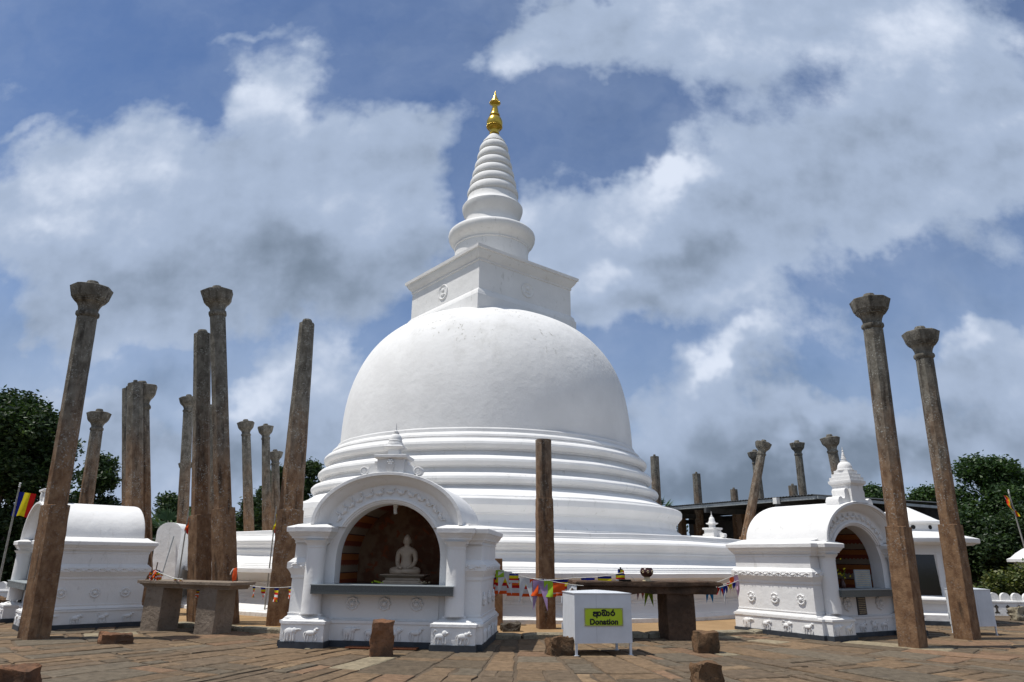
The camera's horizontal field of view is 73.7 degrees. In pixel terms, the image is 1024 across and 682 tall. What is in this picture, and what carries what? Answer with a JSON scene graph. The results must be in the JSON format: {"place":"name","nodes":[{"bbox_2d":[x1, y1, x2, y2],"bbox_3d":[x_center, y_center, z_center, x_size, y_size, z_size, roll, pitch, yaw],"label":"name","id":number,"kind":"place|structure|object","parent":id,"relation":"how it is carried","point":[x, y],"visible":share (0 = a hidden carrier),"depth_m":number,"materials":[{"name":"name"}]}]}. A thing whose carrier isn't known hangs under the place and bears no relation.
{"place":"outdoors","nodes":[
{"label":"outdoors","id":0,"kind":"place"},
{"bbox_2d":[179,608,736,635],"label":"sand path","id":1,"kind":"structure","parent":0,"point":[704,625],"depth_m":17.00,"materials":[{"name":"beige sand"}]},
{"bbox_2d":[178,510,188,579],"bbox_3d":[-9.623,6.425,19.955,0.159,2.863,0.058,1,-18,0],"label":"hanging flag","id":2,"kind":"object","parent":1,"relation":"on","point":[186,527],"visible":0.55,"depth_m":20.14,"materials":[{"name":"fabric"}]},
{"bbox_2d":[264,506,276,609],"bbox_3d":[-6.664,6.116,19.016,0.199,2.951,0.058,1,-18,0],"label":"hanging flag","id":3,"kind":"object","parent":1,"relation":"on","point":[274,527],"visible":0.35,"depth_m":19.09,"materials":[{"name":"fabric"}]},
{"bbox_2d":[500,621,520,631],"bbox_3d":[-0.061,6.554,15.546,0.470,0.328,0.416,6,-18,-16],"label":"boulder","id":4,"kind":"object","parent":1,"relation":"on","point":[510,626],"visible":0.7,"depth_m":15.44,"materials":[{"name":"grey stone"}]},
{"bbox_2d":[0,622,1023,681],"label":"stone paving","id":5,"kind":"structure","parent":0,"point":[994,657],"depth_m":11.32,"materials":[{"name":"brown stone"}]},
{"bbox_2d":[0,483,35,580],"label":"flagpole","id":6,"kind":"object","parent":5,"relation":"on","point":[24,503],"visible":0.98,"depth_m":19.91,"materials":[{"name":"fabric"}]},
{"bbox_2d":[0,663,41,681],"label":"stone block","id":7,"kind":"object","parent":5,"relation":"on","point":[26,672],"depth_m":8.20,"materials":[{"name":"brown stone"}]},
{"bbox_2d":[0,488,158,630],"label":"image shrine","id":8,"kind":"object","parent":5,"relation":"on","point":[108,549],"visible":0.6,"depth_m":15.98,"materials":[{"name":"paint"}]},
{"bbox_2d":[97,631,133,644],"bbox_3d":[-7.469,5.628,12.865,0.602,0.288,0.485,11,-19,-27],"label":"stone block","id":9,"kind":"object","parent":5,"relation":"on","point":[107,637],"depth_m":12.74,"materials":[{"name":"brown stone"}]},
{"bbox_2d":[137,579,255,634],"bbox_3d":[-7.043,5.875,15.060,2.583,1.106,0.799,-6,-19,19],"label":"altar table","id":10,"kind":"object","parent":5,"relation":"on","point":[214,608],"visible":0.84,"depth_m":14.92,"materials":[{"name":"stone"}]},
{"bbox_2d":[149,562,161,579],"bbox_3d":[-7.970,5.151,15.269,0.290,0.389,0.151,1,-18,0],"label":"flag bundle","id":11,"kind":"object","parent":10,"relation":"on","point":[156,576],"visible":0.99,"depth_m":15.24,"materials":[{"name":"fabric"}]},
{"bbox_2d":[150,570,182,580],"bbox_3d":[-7.579,5.175,15.048,1.003,0.206,0.096,-7,-19,23],"label":"bunting","id":12,"kind":"object","parent":10,"relation":"hanging from","point":[162,574],"visible":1,"depth_m":15.04,"materials":[{"name":"fabric"}]},
{"bbox_2d":[162,536,173,572],"bbox_3d":[-10.775,7.138,21.061,0.036,2.156,0.368,-14,-23,39],"label":"leaning pole","id":13,"kind":"object","parent":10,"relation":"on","point":[168,554],"visible":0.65,"depth_m":21.27,"materials":[{"name":"grey metal"}]},
{"bbox_2d":[193,589,199,597],"bbox_3d":[-7.002,5.655,15.298,0.873,0.181,0.057,-3,-18,12],"label":"bunting","id":14,"kind":"object","parent":10,"relation":"hanging from","point":[197,593],"visible":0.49,"depth_m":15.28,"materials":[{"name":"fabric"}]},
{"bbox_2d":[230,567,236,580],"bbox_3d":[-5.953,4.995,14.598,0.147,0.294,0.080,1,-18,0],"label":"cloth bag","id":15,"kind":"object","parent":10,"relation":"on","point":[234,575],"visible":1,"depth_m":14.58,"materials":[{"name":"orange fabric"}]},
{"bbox_2d":[369,619,394,656],"bbox_3d":[-2.238,5.122,11.717,0.428,0.642,0.386,6,-17,-13],"label":"stone block","id":16,"kind":"object","parent":5,"relation":"on","point":[381,640],"depth_m":11.58,"materials":[{"name":"brown stone"}]},
{"bbox_2d":[345,646,418,649],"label":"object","id":17,"kind":"object","parent":5,"relation":"on","point":[399,648],"visible":0.71,"depth_m":12.44,"materials":[{"name":"brown stone"}]},
{"bbox_2d":[544,635,573,656],"bbox_3d":[0.824,5.436,12.102,0.464,0.422,0.457,5,-16,-11],"label":"stone block","id":18,"kind":"object","parent":5,"relation":"on","point":[558,646],"depth_m":11.96,"materials":[{"name":"brown stone"}]},
{"bbox_2d":[561,590,632,655],"bbox_3d":[1.543,5.126,12.506,1.099,1.075,0.835,4,-18,-10],"label":"donation box","id":19,"kind":"object","parent":5,"relation":"on","point":[596,616],"visible":0.99,"depth_m":12.18,"materials":[{"name":"white metal"}]},
{"bbox_2d":[568,580,722,640],"bbox_3d":[2.879,5.865,14.854,3.308,1.245,1.027,3,-18,-8],"label":"altar table","id":20,"kind":"object","parent":5,"relation":"on","point":[676,612],"visible":0.74,"depth_m":14.60,"materials":[{"name":"brown stone"}]},
{"bbox_2d":[640,568,652,580],"bbox_3d":[2.951,5.108,14.942,0.290,0.275,0.298,1,-18,0],"label":"incense pot","id":21,"kind":"object","parent":20,"relation":"on","point":[646,573],"visible":0.99,"depth_m":14.86,"materials":[{"name":"ceramic"}]},
{"bbox_2d":[630,575,735,606],"bbox_3d":[3.952,5.679,15.437,2.712,0.713,0.152,5,-18,-13],"label":"bunting","id":22,"kind":"object","parent":20,"relation":"hanging from","point":[720,588],"visible":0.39,"depth_m":15.52,"materials":[{"name":"fabric"}]},
{"bbox_2d":[718,573,738,582],"bbox_3d":[4.863,5.405,15.526,0.802,0.236,0.051,11,-20,-29],"label":"bunting","id":23,"kind":"object","parent":20,"relation":"hanging from","point":[733,579],"visible":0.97,"depth_m":15.62,"materials":[{"name":"fabric"}]},
{"bbox_2d":[718,580,739,595],"bbox_3d":[4.878,5.585,15.360,0.726,0.380,0.070,13,-22,-34],"label":"bunting","id":24,"kind":"object","parent":20,"relation":"hanging from","point":[736,583],"visible":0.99,"depth_m":15.47,"materials":[{"name":"fabric"}]},
{"bbox_2d":[692,630,719,653],"bbox_3d":[3.588,5.596,12.646,0.455,0.443,0.390,3,-17,-5],"label":"stone block","id":25,"kind":"object","parent":5,"relation":"on","point":[703,641],"depth_m":12.50,"materials":[{"name":"brown stone"}]},
{"bbox_2d":[689,660,724,681],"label":"stone block","id":26,"kind":"object","parent":5,"relation":"on","point":[706,671],"depth_m":8.65,"materials":[{"name":"brown stone"}]},
{"bbox_2d":[849,293,927,648],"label":"stone pillar","id":27,"kind":"structure","parent":5,"relation":"on","point":[869,310],"depth_m":14.60,"materials":[{"name":"brown stone"}]},
{"bbox_2d":[944,588,998,635],"bbox_3d":[11.182,6.571,16.653,0.725,1.075,0.659,5,-18,-12],"label":"sign board","id":28,"kind":"object","parent":5,"relation":"on","point":[985,609],"visible":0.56,"depth_m":16.42,"materials":[{"name":"white metal"}]},
{"bbox_2d":[0,616,1023,681],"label":"terrace ground","id":29,"kind":"structure","parent":0,"point":[997,618],"depth_m":11.03,"materials":[{"name":"stone"}]},
{"bbox_2d":[0,581,8,596],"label":"wall","id":30,"kind":"structure","parent":29,"relation":"on","point":[4,588],"depth_m":21.82,"materials":[{"name":"paint"}]},
{"bbox_2d":[0,596,9,602],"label":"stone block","id":31,"kind":"structure","parent":29,"relation":"on","point":[2,599],"depth_m":20.82,"materials":[{"name":"beige stone"}]},
{"bbox_2d":[0,528,21,581],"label":"broadleaf tree","id":32,"kind":"object","parent":29,"relation":"on","point":[6,576],"visible":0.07,"depth_m":28.64,"materials":[{"name":"green plant"}]},
{"bbox_2d":[0,384,85,579],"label":"broadleaf tree","id":33,"kind":"object","parent":29,"relation":"on","point":[28,425],"visible":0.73,"depth_m":27.96,"materials":[{"name":"green plant"}]},
{"bbox_2d":[17,280,113,639],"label":"stone pillar","id":34,"kind":"structure","parent":29,"relation":"on","point":[91,298],"depth_m":14.16,"materials":[{"name":"brown stone"}]},
{"bbox_2d":[78,409,111,503],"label":"stone pillar","id":35,"kind":"structure","parent":29,"relation":"on","point":[97,419],"depth_m":24.32,"materials":[{"name":"brown stone"}]},
{"bbox_2d":[69,450,121,505],"bbox_3d":[-20.178,8.549,32.845,3.509,6.521,2.586,1,-18,0],"label":"broadleaf tree","id":36,"kind":"object","parent":29,"relation":"on","point":[107,479],"visible":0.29,"depth_m":32.92,"materials":[{"name":"green plant"}]},
{"bbox_2d":[122,388,126,505],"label":"stone pillar","id":37,"kind":"structure","parent":29,"relation":"on","point":[124,408],"depth_m":24.45,"materials":[{"name":"stone"}]},
{"bbox_2d":[125,380,146,604],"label":"stone pillar","id":38,"kind":"structure","parent":29,"relation":"on","point":[134,468],"depth_m":19.46,"materials":[{"name":"brown stone"}]},
{"bbox_2d":[126,381,156,587],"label":"stone pillar","id":39,"kind":"structure","parent":29,"relation":"on","point":[149,392],"depth_m":19.96,"materials":[{"name":"brown stone"}]},
{"bbox_2d":[152,490,177,552],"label":"broadleaf tree","id":40,"kind":"object","parent":29,"relation":"on","point":[168,500],"visible":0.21,"depth_m":55.74,"materials":[{"name":"green plant"}]},
{"bbox_2d":[153,522,187,597],"bbox_3d":[-11.101,7.400,22.440,0.814,2.680,2.710,4,-18,-10],"label":"vaulted chamber","id":41,"kind":"object","parent":29,"relation":"on","point":[166,532],"visible":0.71,"depth_m":21.54,"materials":[{"name":"paint"}]},
{"bbox_2d":[151,507,190,541],"bbox_3d":[-17.283,10.248,34.230,4.042,4.087,3.468,1,-18,0],"label":"fan palm","id":42,"kind":"object","parent":29,"relation":"on","point":[165,515],"visible":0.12,"depth_m":35.09,"materials":[{"name":"green plant"}]},
{"bbox_2d":[177,394,192,524],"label":"stone pillar","id":43,"kind":"structure","parent":29,"relation":"on","point":[186,402],"depth_m":29.55,"materials":[{"name":"brown stone"}]},
{"bbox_2d":[186,329,211,621],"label":"stone pillar","id":44,"kind":"structure","parent":29,"relation":"on","point":[199,562],"depth_m":17.60,"materials":[{"name":"brown stone"}]},
{"bbox_2d":[210,404,211,468],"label":"stone pillar","id":45,"kind":"structure","parent":29,"relation":"on","point":[210,433],"depth_m":32.53,"materials":[{"name":"brown stone"}]},
{"bbox_2d":[209,444,213,513],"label":"stone pillar","id":46,"kind":"structure","parent":29,"relation":"on","point":[211,493],"depth_m":33.70,"materials":[{"name":"brown stone"}]},
{"bbox_2d":[200,285,239,623],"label":"stone pillar","id":47,"kind":"structure","parent":29,"relation":"on","point":[217,300],"depth_m":17.27,"materials":[{"name":"brown stone"}]},
{"bbox_2d":[237,419,254,530],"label":"stone pillar","id":48,"kind":"structure","parent":29,"relation":"on","point":[245,427],"depth_m":31.26,"materials":[{"name":"stone"}]},
{"bbox_2d":[236,495,261,531],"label":"broadleaf tree","id":49,"kind":"object","parent":29,"relation":"on","point":[239,524],"visible":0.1,"depth_m":57.66,"materials":[{"name":"green plant"}]},
{"bbox_2d":[258,423,273,530],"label":"stone pillar","id":50,"kind":"structure","parent":29,"relation":"on","point":[265,430],"depth_m":33.02,"materials":[{"name":"stone"}]},
{"bbox_2d":[253,464,283,527],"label":"broadleaf tree","id":51,"kind":"object","parent":29,"relation":"on","point":[258,514],"visible":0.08,"depth_m":49.98,"materials":[{"name":"green plant"}]},
{"bbox_2d":[270,449,282,529],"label":"stone pillar","id":52,"kind":"structure","parent":29,"relation":"on","point":[275,455],"depth_m":35.34,"materials":[{"name":"stone"}]},
{"bbox_2d":[266,318,313,625],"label":"stone pillar","id":53,"kind":"structure","parent":29,"relation":"on","point":[290,511],"depth_m":17.09,"materials":[{"name":"brown stone"}]},
{"bbox_2d":[303,456,323,500],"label":"broadleaf tree","id":54,"kind":"object","parent":29,"relation":"on","point":[313,469],"visible":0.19,"depth_m":48.98,"materials":[{"name":"green plant"}]},
{"bbox_2d":[277,423,502,652],"bbox_3d":[-2.312,4.006,14.269,3.970,4.290,2.850,-1,-18,5],"label":"image shrine","id":55,"kind":"object","parent":29,"relation":"on","point":[351,535],"visible":0.99,"depth_m":13.11,"materials":[{"name":"paint"}]},
{"bbox_2d":[250,585,290,601],"bbox_3d":[-5.016,5.250,14.220,1.694,0.323,0.069,-14,-23,39],"label":"bunting","id":56,"kind":"object","parent":55,"relation":"hanging from","point":[263,590],"visible":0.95,"depth_m":14.13,"materials":[{"name":"fabric"}]},
{"bbox_2d":[380,535,429,583],"bbox_3d":[-2.192,4.520,14.167,0.918,0.970,0.660,-1,-18,5],"label":"seated statue","id":57,"kind":"object","parent":55,"relation":"on","point":[406,570],"visible":1,"depth_m":13.97,"materials":[{"name":"stone"}]},
{"bbox_2d":[493,574,495,596],"bbox_3d":[-0.434,5.147,14.735,0.181,0.750,0.189,4,-18,-12],"label":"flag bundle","id":58,"kind":"object","parent":55,"relation":"hanging from","point":[494,583],"visible":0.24,"depth_m":14.70,"materials":[{"name":"fabric"}]},
{"bbox_2d":[495,569,582,610],"bbox_3d":[0.545,5.216,14.352,1.907,0.853,0.082,-2,-18,7],"label":"bunting","id":59,"kind":"object","parent":55,"relation":"hanging from","point":[548,588],"visible":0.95,"depth_m":14.36,"materials":[{"name":"fabric"}]},
{"bbox_2d":[495,573,624,596],"bbox_3d":[1.031,5.341,14.993,2.884,0.532,0.198,0,-18,2],"label":"bunting","id":60,"kind":"object","parent":55,"relation":"hanging from","point":[504,589],"visible":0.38,"depth_m":14.95,"materials":[{"name":"fabric"}]},
{"bbox_2d":[181,91,740,623],"bbox_3d":[-1.029,-1.207,32.276,23.856,25.220,23.865,1,-18,0],"label":"stupa","id":61,"kind":"object","parent":29,"relation":"on","point":[485,367],"visible":0.79,"depth_m":25.06,"materials":[{"name":"paint"}]},
{"bbox_2d":[177,621,762,639],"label":"kerb","id":62,"kind":"structure","parent":29,"relation":"on","point":[499,636],"depth_m":14.88,"materials":[{"name":"stone"}]},
{"bbox_2d":[495,558,502,625],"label":"stone pillar","id":63,"kind":"structure","parent":29,"relation":"on","point":[499,603],"depth_m":16.90,"materials":[{"name":"stone"}]},
{"bbox_2d":[535,439,555,628],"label":"stone pillar","id":64,"kind":"structure","parent":29,"relation":"on","point":[545,551],"depth_m":16.73,"materials":[{"name":"brown stone"}]},
{"bbox_2d":[650,454,661,505],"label":"stone pillar","id":65,"kind":"structure","parent":29,"relation":"on","point":[655,473],"depth_m":35.22,"materials":[{"name":"grey stone"}]},
{"bbox_2d":[661,496,677,529],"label":"fan palm","id":66,"kind":"object","parent":29,"relation":"on","point":[667,504],"visible":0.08,"depth_m":42.70,"materials":[{"name":"green plant"}]},
{"bbox_2d":[692,472,703,535],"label":"stone pillar","id":67,"kind":"structure","parent":29,"relation":"on","point":[699,519],"depth_m":38.29,"materials":[{"name":"stone"}]},
{"bbox_2d":[682,513,726,537],"bbox_3d":[7.636,8.975,27.501,2.490,4.204,3.494,13,-21,-33],"label":"image shrine","id":68,"kind":"object","parent":29,"relation":"on","point":[712,531],"visible":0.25,"depth_m":28.14,"materials":[{"name":"paint"}]},
{"bbox_2d":[730,487,737,539],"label":"stone pillar","id":69,"kind":"structure","parent":29,"relation":"on","point":[734,493],"depth_m":38.61,"materials":[{"name":"grey stone"}]},
{"bbox_2d":[739,439,771,539],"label":"stone pillar","id":70,"kind":"structure","parent":29,"relation":"on","point":[763,446],"depth_m":28.05,"materials":[{"name":"stone"}]},
{"bbox_2d":[747,449,763,498],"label":"stone pillar","id":71,"kind":"structure","parent":29,"relation":"on","point":[752,455],"depth_m":40.44,"materials":[{"name":"grey stone"}]},
{"bbox_2d":[788,484,797,495],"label":"stone pillar","id":72,"kind":"structure","parent":29,"relation":"on","point":[793,490],"depth_m":36.94,"materials":[{"name":"grey stone"}]},
{"bbox_2d":[789,440,806,494],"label":"stone pillar","id":73,"kind":"structure","parent":29,"relation":"on","point":[797,447],"depth_m":39.06,"materials":[{"name":"grey stone"}]},
{"bbox_2d":[664,494,938,539],"bbox_3d":[11.637,11.465,37.518,9.380,4.450,18.810,11,-20,-28],"label":"open shelter","id":74,"kind":"object","parent":29,"relation":"on","point":[719,511],"visible":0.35,"depth_m":33.74,"materials":[{"name":"metal"}]},
{"bbox_2d":[726,448,928,641],"bbox_3d":[7.703,4.963,17.064,3.772,4.399,2.708,11,-20,-28],"label":"image shrine","id":75,"kind":"object","parent":29,"relation":"on","point":[789,563],"visible":0.84,"depth_m":16.07,"materials":[{"name":"paint"}]},
{"bbox_2d":[837,558,850,587],"bbox_3d":[7.678,5.402,15.883,0.311,0.660,0.326,11,-21,-30],"label":"flower offering","id":76,"kind":"object","parent":75,"relation":"in","point":[842,584],"visible":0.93,"depth_m":15.80,"materials":[{"name":"plant"}]},
{"bbox_2d":[853,570,871,587],"bbox_3d":[8.266,5.604,16.091,0.598,0.409,0.028,11,-20,-28],"label":"notice board","id":77,"kind":"object","parent":75,"relation":"on","point":[862,578],"visible":1,"depth_m":16.07,"materials":[{"name":"grey metal"}]},
{"bbox_2d":[820,434,839,473],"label":"stone pillar","id":78,"kind":"structure","parent":29,"relation":"on","point":[830,442],"depth_m":28.73,"materials":[{"name":"grey stone"}]},
{"bbox_2d":[863,481,883,506],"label":"broadleaf tree","id":79,"kind":"object","parent":29,"relation":"on","point":[873,491],"visible":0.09,"depth_m":44.59,"materials":[{"name":"green plant"}]},
{"bbox_2d":[884,507,996,625],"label":"shrine","id":80,"kind":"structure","parent":29,"relation":"on","point":[929,560],"depth_m":19.36,"materials":[{"name":"paint"}]},
{"bbox_2d":[901,326,980,639],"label":"stone pillar","id":81,"kind":"structure","parent":29,"relation":"on","point":[921,342],"depth_m":16.25,"materials":[{"name":"brown stone"}]},
{"bbox_2d":[958,507,996,587],"bbox_3d":[24.509,11.308,36.583,4.384,4.690,3.183,1,-18,0],"label":"broadleaf tree","id":82,"kind":"object","parent":29,"relation":"on","point":[970,520],"visible":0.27,"depth_m":35.84,"materials":[{"name":"green plant"}]},
{"bbox_2d":[973,569,1021,596],"bbox_3d":[18.745,9.638,26.461,1.839,1.557,1.489,1,-18,0],"label":"bush","id":83,"kind":"object","parent":29,"relation":"on","point":[998,583],"visible":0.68,"depth_m":26.26,"materials":[{"name":"green plant"}]},
{"bbox_2d":[991,592,1023,615],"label":"wall","id":84,"kind":"structure","parent":29,"relation":"on","point":[1002,602],"depth_m":22.86,"materials":[{"name":"paint"}]},
{"bbox_2d":[1000,558,1023,595],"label":"bush","id":85,"kind":"object","parent":29,"relation":"on","point":[1017,573],"visible":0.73,"depth_m":26.33,"materials":[{"name":"green plant"}]},
{"bbox_2d":[1004,490,1023,546],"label":"flagpole","id":86,"kind":"object","parent":29,"relation":"on","point":[1009,502],"visible":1,"depth_m":24.38,"materials":[{"name":"metal"}]},
{"bbox_2d":[1006,606,1023,620],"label":"stone block","id":87,"kind":"structure","parent":29,"relation":"on","point":[1015,613],"depth_m":20.87,"materials":[{"name":"beige stone"}]},
{"bbox_2d":[1006,548,1023,567],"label":"domed kiosk","id":88,"kind":"object","parent":29,"relation":"on","point":[1018,556],"visible":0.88,"depth_m":30.52,"materials":[{"name":"paint"}]},
{"bbox_2d":[0,0,1023,534],"label":"sky","id":89,"kind":"structure","parent":0,"point":[719,182],"materials":[{"name":"blue"}]},
{"label":"ground","id":90,"kind":"structure","parent":0,"visible":0},
{"bbox_2d":[905,481,936,503],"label":"broadleaf tree","id":91,"kind":"object","parent":90,"relation":"on","point":[924,493],"visible":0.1,"depth_m":50.57,"materials":[{"name":"green plant"}]},
{"bbox_2d":[951,450,1023,516],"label":"broadleaf tree","id":92,"kind":"object","parent":90,"relation":"on","point":[994,478],"visible":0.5,"depth_m":40.63,"materials":[{"name":"green plant"}]},
{"bbox_2d":[972,501,1023,572],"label":"broadleaf tree","id":93,"kind":"object","parent":90,"relation":"on","point":[1000,544],"visible":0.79,"depth_m":34.37,"materials":[{"name":"green plant"}]}
]}

